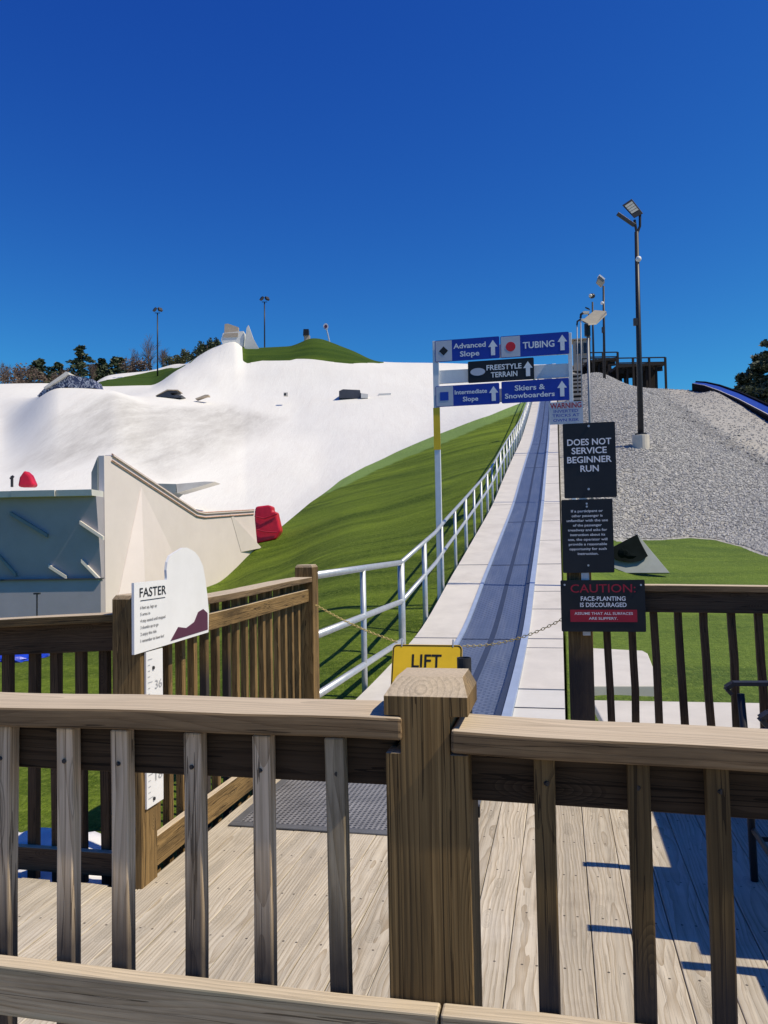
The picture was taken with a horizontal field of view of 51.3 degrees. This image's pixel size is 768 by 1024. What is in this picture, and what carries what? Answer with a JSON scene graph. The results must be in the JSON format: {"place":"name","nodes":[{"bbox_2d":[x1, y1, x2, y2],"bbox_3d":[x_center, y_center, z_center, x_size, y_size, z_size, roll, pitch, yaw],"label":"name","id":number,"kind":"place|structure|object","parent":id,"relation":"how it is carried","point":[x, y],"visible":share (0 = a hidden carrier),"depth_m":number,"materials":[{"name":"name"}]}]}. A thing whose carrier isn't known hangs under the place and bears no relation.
{"place":"outdoors","nodes":[
{"label":"outdoors","id":0,"kind":"place"},
{"bbox_2d":[0,342,532,525],"bbox_3d":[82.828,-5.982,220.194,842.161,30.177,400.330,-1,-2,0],"label":"snow slope","id":1,"kind":"structure","parent":0,"point":[245,435],"depth_m":63.16,"materials":[{"name":"white snow"}]},
{"bbox_2d":[0,363,30,383],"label":"bush","id":2,"kind":"object","parent":1,"relation":"on","point":[12,380],"visible":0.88,"depth_m":122.29,"materials":[{"name":"brown plant"}]},
{"bbox_2d":[10,364,48,383],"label":"bush","id":3,"kind":"object","parent":1,"relation":"on","point":[38,374],"visible":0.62,"depth_m":124.74,"materials":[{"name":"brown plant"}]},
{"bbox_2d":[49,368,78,381],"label":"bush","id":4,"kind":"object","parent":1,"relation":"on","point":[54,376],"visible":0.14,"depth_m":123.95,"materials":[{"name":"brown plant"}]},
{"bbox_2d":[37,372,103,396],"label":"snow feature","id":5,"kind":"object","parent":1,"relation":"on","point":[66,380],"visible":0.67,"depth_m":70.95,"materials":[{"name":"grey snow"}]},
{"bbox_2d":[162,354,177,366],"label":"bush","id":6,"kind":"object","parent":1,"relation":"on","point":[169,360],"visible":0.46,"depth_m":124.35,"materials":[{"name":"green plant"}]},
{"bbox_2d":[156,389,185,398],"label":"snow feature","id":7,"kind":"object","parent":1,"relation":"on","point":[171,393],"visible":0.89,"depth_m":81.06,"materials":[{"name":"beige"}]},
{"bbox_2d":[175,348,189,363],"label":"bush","id":8,"kind":"object","parent":1,"relation":"on","point":[181,359],"visible":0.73,"depth_m":121.33,"materials":[{"name":"green plant"}]},
{"bbox_2d":[159,482,219,497],"bbox_3d":[-9.086,-0.994,36.776,2.936,0.673,1.400,-1,-2,0],"label":"snow feature","id":9,"kind":"object","parent":1,"relation":"on","point":[178,490],"visible":0.77,"depth_m":36.09,"materials":[{"name":"white snow"}]},
{"bbox_2d":[186,346,205,361],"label":"bush","id":10,"kind":"object","parent":1,"relation":"on","point":[191,356],"visible":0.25,"depth_m":118.57,"materials":[{"name":"green plant"}]},
{"bbox_2d":[195,395,209,400],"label":"snow feature","id":11,"kind":"object","parent":1,"relation":"on","point":[202,397],"visible":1,"depth_m":81.27,"materials":[{"name":"beige"}]},
{"bbox_2d":[196,341,215,356],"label":"bush","id":12,"kind":"object","parent":1,"relation":"on","point":[200,349],"visible":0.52,"depth_m":117.10,"materials":[{"name":"green plant"}]},
{"bbox_2d":[206,337,220,348],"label":"bush","id":13,"kind":"object","parent":1,"relation":"on","point":[216,341],"visible":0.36,"depth_m":118.07,"materials":[{"name":"green plant"}]},
{"bbox_2d":[221,324,245,346],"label":"start platform","id":14,"kind":"structure","parent":1,"relation":"on","point":[231,333],"depth_m":107.54,"materials":[{"name":"white carpet"}]},
{"bbox_2d":[339,389,367,398],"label":"snow feature","id":15,"kind":"object","parent":1,"relation":"on","point":[349,394],"visible":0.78,"depth_m":81.55,"materials":[{"name":"plastic"}]},
{"bbox_2d":[0,338,767,1012],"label":"turf ground","id":16,"kind":"structure","parent":0,"point":[380,510],"depth_m":19.48,"materials":[{"name":"green plant"}]},
{"bbox_2d":[0,653,49,662],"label":"blue tarp","id":17,"kind":"object","parent":16,"relation":"on","point":[21,658],"visible":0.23,"depth_m":12.42,"materials":[{"name":"blue plastic"}]},
{"bbox_2d":[33,593,40,615],"bbox_3d":[-7.603,2.270,17.528,0.120,0.996,0.100,-1,-2,0],"label":"stake","id":18,"kind":"object","parent":16,"relation":"on","point":[36,594],"visible":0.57,"depth_m":17.52,"materials":[{"name":"paint"}]},
{"bbox_2d":[0,489,104,617],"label":"ramp wall","id":19,"kind":"structure","parent":16,"relation":"on","point":[52,547],"depth_m":19.71,"materials":[{"name":"metal"}]},
{"bbox_2d":[18,471,36,487],"bbox_3d":[-9.392,-0.859,21.108,0.419,0.426,0.300,-1,-2,0],"label":"crash pad","id":20,"kind":"object","parent":19,"relation":"on","point":[27,480],"visible":1,"depth_m":20.96,"materials":[{"name":"red plastic"}]},
{"bbox_2d":[18,827,101,883],"bbox_3d":[-2.074,1.758,4.120,1.896,0.077,0.721,-2,-2,13],"label":"fabric sheet","id":21,"kind":"object","parent":16,"relation":"on","point":[94,837],"visible":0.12,"depth_m":4.25,"materials":[{"name":"blue fabric"}]},
{"bbox_2d":[153,307,162,375],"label":"light pole","id":22,"kind":"object","parent":16,"relation":"on","point":[158,308],"visible":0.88,"depth_m":113.01,"materials":[{"name":"metal"}]},
{"bbox_2d":[91,453,260,611],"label":"wing wall","id":23,"kind":"structure","parent":16,"relation":"on","point":[150,525],"depth_m":22.03,"materials":[{"name":"beige concrete"}]},
{"bbox_2d":[254,505,282,542],"bbox_3d":[-4.475,0.481,30.956,0.998,1.471,0.905,-1,-2,0],"label":"crash pad","id":24,"kind":"object","parent":23,"relation":"attached to","point":[268,525],"visible":0.87,"depth_m":30.61,"materials":[{"name":"red fabric"}]},
{"bbox_2d":[244,325,258,348],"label":"fin","id":25,"kind":"object","parent":16,"relation":"on","point":[250,342],"visible":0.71,"depth_m":107.22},
{"bbox_2d":[259,296,269,346],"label":"light pole","id":26,"kind":"object","parent":16,"relation":"on","point":[262,298],"visible":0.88,"depth_m":115.12,"materials":[{"name":"metal"}]},
{"bbox_2d":[323,323,329,341],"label":"sign","id":27,"kind":"object","parent":16,"relation":"on","point":[325,326],"visible":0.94,"depth_m":113.14,"materials":[{"name":"metal"}]},
{"bbox_2d":[356,364,564,719],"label":"conveyor lift","id":28,"kind":"object","parent":16,"relation":"on","point":[503,584],"visible":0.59,"depth_m":12.03,"materials":[{"name":"rubber"}]},
{"bbox_2d":[318,379,537,697],"bbox_3d":[7.646,-6.295,44.307,0.082,19.121,77.526,-2,-2,12],"label":"handrail","id":29,"kind":"object","parent":28,"relation":"attached to","point":[365,663],"visible":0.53,"depth_m":9.82,"materials":[{"name":"metal"}]},
{"bbox_2d":[432,333,575,599],"bbox_3d":[1.931,-0.510,12.877,2.238,4.663,0.101,-2,-2,12],"label":"trail sign gantry","id":30,"kind":"object","parent":16,"relation":"on","point":[540,372],"visible":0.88,"depth_m":13.05,"materials":[{"name":"white metal"}]},
{"bbox_2d":[435,336,499,361],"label":"trail sign","id":31,"kind":"object","parent":30,"relation":"attached to","point":[468,349],"visible":1,"depth_m":13.02,"materials":[{"name":"blue metal"}]},
{"bbox_2d":[435,383,499,406],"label":"trail sign","id":32,"kind":"object","parent":30,"relation":"attached to","point":[468,394],"visible":1,"depth_m":12.99,"materials":[{"name":"blue metal"}]},
{"bbox_2d":[468,357,533,382],"bbox_3d":[1.881,-2.282,12.892,1.055,0.353,0.007,-2,-2,12],"label":"trail sign","id":33,"kind":"object","parent":30,"relation":"attached to","point":[501,370],"visible":1,"depth_m":12.89,"materials":[{"name":"black metal"}]},
{"bbox_2d":[500,332,568,357],"bbox_3d":[2.405,-2.670,12.790,1.077,0.354,0.010,-2,-2,12],"label":"trail sign","id":34,"kind":"object","parent":30,"relation":"attached to","point":[555,343],"visible":1,"depth_m":12.79,"materials":[{"name":"blue metal"}]},
{"bbox_2d":[501,378,568,403],"bbox_3d":[2.408,-1.934,12.763,1.059,0.353,0.007,-2,-2,12],"label":"trail sign","id":35,"kind":"object","parent":30,"relation":"attached to","point":[556,389],"visible":1,"depth_m":12.76,"materials":[{"name":"blue metal"}]},
{"bbox_2d":[549,401,582,424],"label":"warning sign","id":36,"kind":"object","parent":30,"relation":"attached to","point":[571,412],"visible":0.99,"depth_m":12.62,"materials":[{"name":"white metal"}]},
{"bbox_2d":[581,809,597,1018],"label":"deck joists","id":37,"kind":"object","parent":16,"relation":"on","point":[589,914],"depth_m":3.32,"materials":[{"name":"brown wood"}]},
{"bbox_2d":[18,779,767,1023],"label":"deck","id":38,"kind":"structure","parent":37,"relation":"on","point":[509,934],"depth_m":3.20,"materials":[{"name":"beige wood"}]},
{"bbox_2d":[0,564,319,889],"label":"deck railing","id":39,"kind":"object","parent":38,"relation":"on","point":[288,642],"visible":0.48,"depth_m":3.90,"materials":[{"name":"brown wood"}]},
{"bbox_2d":[144,648,163,809],"bbox_3d":[-1.032,0.966,3.599,0.015,0.686,0.150,-2,-2,12],"label":"measuring board","id":40,"kind":"object","parent":39,"relation":"attached to","point":[153,676],"visible":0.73,"depth_m":3.59,"materials":[{"name":"paint"}]},
{"bbox_2d":[131,548,208,654],"bbox_3d":[-1.000,0.399,3.812,0.014,0.457,0.750,-2,-2,12],"label":"height sign","id":41,"kind":"object","parent":39,"relation":"attached to","point":[172,607],"visible":1,"depth_m":3.78,"materials":[{"name":"white plastic"}]},
{"bbox_2d":[316,605,396,642],"bbox_3d":[-0.211,0.783,5.654,0.020,0.219,0.883,1,-3,-43],"label":"chain","id":42,"kind":"object","parent":39,"relation":"attached to","point":[340,618],"visible":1,"depth_m":5.63,"materials":[{"name":"yellow plastic"}]},
{"bbox_2d":[228,779,480,835],"bbox_3d":[-0.059,1.667,4.753,1.280,0.010,1.330,-2,-2,12],"label":"rubber mat","id":43,"kind":"object","parent":38,"relation":"on","point":[300,804],"visible":0.23,"depth_m":4.46,"materials":[{"name":"grey rubber"}]},
{"bbox_2d":[0,668,767,1023],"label":"deck railing","id":44,"kind":"object","parent":38,"relation":"on","point":[430,752],"visible":1,"depth_m":1.36,"materials":[{"name":"brown wood"}]},
{"bbox_2d":[457,656,479,817],"bbox_3d":[0.154,0.474,1.496,0.050,0.400,0.032,-2,-2,12],"label":"steel tube","id":45,"kind":"object","parent":44,"relation":"attached to","point":[464,662],"visible":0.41,"depth_m":1.49,"materials":[{"name":"black metal"}]},
{"bbox_2d":[567,573,767,808],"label":"deck railing","id":46,"kind":"object","parent":38,"relation":"on","point":[703,600],"visible":0.5,"depth_m":4.67,"materials":[{"name":"brown wood"}]},
{"bbox_2d":[463,618,560,647],"bbox_3d":[0.809,0.758,5.035,0.715,0.225,0.020,-3,-3,33],"label":"chain","id":47,"kind":"object","parent":46,"relation":"attached to","point":[516,638],"visible":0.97,"depth_m":5.02,"materials":[{"name":"yellow plastic"}]},
{"bbox_2d":[391,639,461,683],"bbox_3d":[0.277,1.012,5.205,0.464,0.370,0.011,-1,-22,12],"label":"hanging sign","id":48,"kind":"object","parent":47,"relation":"hanging from","point":[404,656],"visible":0.36,"depth_m":5.23,"materials":[{"name":"yellow paint"}]},
{"bbox_2d":[579,498,590,635],"bbox_3d":[1.188,0.113,4.753,0.045,1.234,0.021,-2,-2,12],"label":"sign post","id":49,"kind":"object","parent":46,"relation":"attached to","point":[584,576],"visible":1,"depth_m":4.73,"materials":[{"name":"metal"}]},
{"bbox_2d":[561,499,614,572],"bbox_3d":[1.205,0.142,4.734,0.296,0.435,0.011,-1,-2,12],"label":"notice sign","id":50,"kind":"object","parent":49,"relation":"attached to","point":[587,537],"visible":1,"depth_m":4.73,"materials":[{"name":"metal"}]},
{"bbox_2d":[563,422,616,497],"bbox_3d":[1.220,-0.307,4.747,0.302,0.446,0.010,-2,-2,12],"label":"notice sign","id":51,"kind":"object","parent":49,"relation":"attached to","point":[589,454],"visible":1,"depth_m":4.75,"materials":[{"name":"metal"}]},
{"bbox_2d":[560,580,645,631],"bbox_3d":[1.282,0.550,4.689,0.478,0.302,0.010,-2,-2,12],"label":"caution sign","id":52,"kind":"object","parent":49,"relation":"attached to","point":[603,606],"visible":1,"depth_m":4.69,"materials":[{"name":"metal"}]},
{"bbox_2d":[724,680,767,881],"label":"patio chair","id":53,"kind":"object","parent":38,"relation":"on","point":[753,833],"visible":0.66,"depth_m":3.45,"materials":[{"name":"paint"}]},
{"bbox_2d":[593,648,653,695],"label":"ground panel","id":54,"kind":"structure","parent":16,"relation":"on","point":[621,672],"depth_m":8.31,"materials":[{"name":"white concrete"}]},
{"bbox_2d":[614,535,668,573],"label":"covered slab","id":55,"kind":"structure","parent":16,"relation":"on","point":[634,554],"depth_m":17.02,"materials":[{"name":"grey concrete"}]},
{"bbox_2d":[595,700,759,728],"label":"ground panel","id":56,"kind":"structure","parent":16,"relation":"on","point":[696,713],"depth_m":6.22,"materials":[{"name":"white concrete"}]},
{"bbox_2d":[0,0,767,389],"label":"sky","id":57,"kind":"structure","parent":0,"point":[400,177],"materials":[{"name":"blue"}]},
{"bbox_2d":[557,372,767,556],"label":"gravel hill","id":58,"kind":"structure","parent":0,"point":[741,424],"depth_m":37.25,"materials":[{"name":"grey gravel"}]},
{"bbox_2d":[572,366,580,400],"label":"stairs","id":59,"kind":"structure","parent":58,"relation":"on","point":[576,396],"depth_m":63.32,"materials":[{"name":"beige metal"}]},
{"bbox_2d":[576,319,582,392],"bbox_3d":[14.393,-11.040,58.480,0.668,6.239,0.300,-1,-2,0],"label":"light pole","id":60,"kind":"object","parent":58,"relation":"on","point":[577,321],"visible":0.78,"depth_m":58.47,"materials":[{"name":"metal"}]},
{"bbox_2d":[572,338,590,373],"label":"lookout tower","id":61,"kind":"structure","parent":58,"relation":"on","point":[584,346],"depth_m":103.94,"materials":[{"name":"beige"}]},
{"bbox_2d":[576,343,580,354],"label":"window","id":62,"kind":"structure","parent":61,"relation":"in","point":[579,353],"depth_m":103.96,"materials":[{"name":"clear glass"}]},
{"bbox_2d":[583,343,586,353],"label":"window","id":63,"kind":"structure","parent":61,"relation":"in","point":[584,344],"depth_m":103.77,"materials":[{"name":"black glass"}]},
{"bbox_2d":[579,311,588,400],"bbox_3d":[11.153,-7.765,44.340,0.564,6.769,0.300,-1,-2,0],"label":"light pole","id":64,"kind":"object","parent":58,"relation":"on","point":[583,312],"visible":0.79,"depth_m":44.36,"materials":[{"name":"metal"}]},
{"bbox_2d":[585,307,590,372],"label":"light pole","id":65,"kind":"object","parent":58,"relation":"on","point":[589,346],"visible":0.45,"depth_m":96.75,"materials":[{"name":"metal"}]},
{"bbox_2d":[589,293,594,371],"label":"light pole","id":66,"kind":"object","parent":58,"relation":"on","point":[591,295],"visible":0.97,"depth_m":84.67,"materials":[{"name":"metal"}]},
{"bbox_2d":[582,310,606,498],"bbox_3d":[5.916,-2.539,22.180,0.445,6.452,1.286,-3,-3,37],"label":"light pole","id":67,"kind":"object","parent":58,"relation":"on","point":[594,317],"visible":0.78,"depth_m":22.14,"materials":[{"name":"metal"}]},
{"bbox_2d":[580,352,618,374],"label":"timber platform","id":68,"kind":"structure","parent":58,"relation":"on","point":[599,364],"depth_m":97.63,"materials":[{"name":"brown wood"}]},
{"bbox_2d":[596,275,605,378],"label":"light pole","id":69,"kind":"object","parent":58,"relation":"on","point":[600,281],"visible":0.94,"depth_m":70.61,"materials":[{"name":"metal"}]},
{"bbox_2d":[616,199,649,448],"bbox_3d":[10.345,-7.572,33.104,1.030,10.995,0.676,0,-2,-23],"label":"light pole","id":70,"kind":"object","parent":58,"relation":"on","point":[640,438],"visible":0.81,"depth_m":33.08,"materials":[{"name":"metal"}]},
{"bbox_2d":[608,357,666,388],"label":"timber platform","id":71,"kind":"structure","parent":58,"relation":"on","point":[619,371],"depth_m":91.36,"materials":[{"name":"brown wood"}]},
{"bbox_2d":[650,393,767,465],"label":"rubble","id":72,"kind":"object","parent":58,"relation":"on","point":[755,460],"visible":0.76,"depth_m":41.72,"materials":[{"name":"stone"}]},
{"bbox_2d":[692,381,767,420],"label":"tubing lane","id":73,"kind":"structure","parent":58,"relation":"on","point":[756,406],"depth_m":63.38,"materials":[{"name":"blue plastic"}]},
{"bbox_2d":[733,372,754,393],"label":"pine tree","id":74,"kind":"object","parent":58,"relation":"on","point":[741,379],"visible":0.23,"depth_m":94.00,"materials":[{"name":"green plant"}]},
{"bbox_2d":[739,339,767,402],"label":"pine tree","id":75,"kind":"object","parent":58,"relation":"on","point":[761,389],"visible":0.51,"depth_m":88.69,"materials":[{"name":"green plant"}]},
{"bbox_2d":[743,353,767,402],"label":"pine tree","id":76,"kind":"object","parent":58,"relation":"on","point":[757,376],"visible":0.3,"depth_m":92.18,"materials":[{"name":"green plant"}]},
{"bbox_3d":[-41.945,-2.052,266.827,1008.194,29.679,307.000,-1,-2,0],"label":"hilltop ground","id":77,"kind":"structure","parent":0,"visible":0},
{"bbox_2d":[0,360,9,382],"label":"bare tree","id":78,"kind":"object","parent":77,"relation":"on","point":[4,370],"visible":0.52,"depth_m":128.76,"materials":[{"name":"brown plant"}]},
{"bbox_2d":[17,358,52,382],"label":"evergreen tree","id":79,"kind":"object","parent":77,"relation":"on","point":[38,363],"visible":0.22,"depth_m":134.65,"materials":[{"name":"green plant"}]},
{"bbox_2d":[45,362,63,378],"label":"evergreen tree","id":80,"kind":"object","parent":77,"relation":"on","point":[58,365],"visible":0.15,"depth_m":136.52,"materials":[{"name":"green plant"}]},
{"bbox_2d":[58,344,103,381],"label":"evergreen tree","id":81,"kind":"object","parent":77,"relation":"on","point":[79,362],"visible":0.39,"depth_m":132.40,"materials":[{"name":"green plant"}]},
{"bbox_2d":[83,362,97,379],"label":"bare tree","id":82,"kind":"object","parent":77,"relation":"on","point":[92,368],"visible":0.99,"depth_m":127.92,"materials":[{"name":"brown plant"}]},
{"bbox_2d":[91,358,114,379],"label":"evergreen tree","id":83,"kind":"object","parent":77,"relation":"on","point":[101,362],"visible":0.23,"depth_m":138.59,"materials":[{"name":"green plant"}]},
{"bbox_2d":[96,356,130,380],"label":"evergreen tree","id":84,"kind":"object","parent":77,"relation":"on","point":[115,361],"visible":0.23,"depth_m":137.62,"materials":[{"name":"green plant"}]},
{"bbox_2d":[124,350,140,368],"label":"bare tree","id":85,"kind":"object","parent":77,"relation":"on","point":[133,357],"visible":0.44,"depth_m":135.04,"materials":[{"name":"brown plant"}]},
{"bbox_2d":[118,357,153,372],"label":"bush","id":86,"kind":"object","parent":77,"relation":"on","point":[141,367],"visible":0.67,"depth_m":128.43,"materials":[{"name":"brown plant"}]},
{"bbox_2d":[138,333,159,370],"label":"bare tree","id":87,"kind":"object","parent":77,"relation":"on","point":[151,347],"visible":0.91,"depth_m":136.98,"materials":[{"name":"brown plant"}]},
{"bbox_2d":[156,347,169,366],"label":"bare tree","id":88,"kind":"object","parent":77,"relation":"on","point":[163,353],"visible":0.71,"depth_m":134.03,"materials":[{"name":"brown plant"}]},
{"bbox_2d":[303,329,309,340],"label":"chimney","id":89,"kind":"object","parent":77,"relation":"on","point":[306,335],"visible":0.68,"depth_m":113.94,"materials":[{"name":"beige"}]}
]}

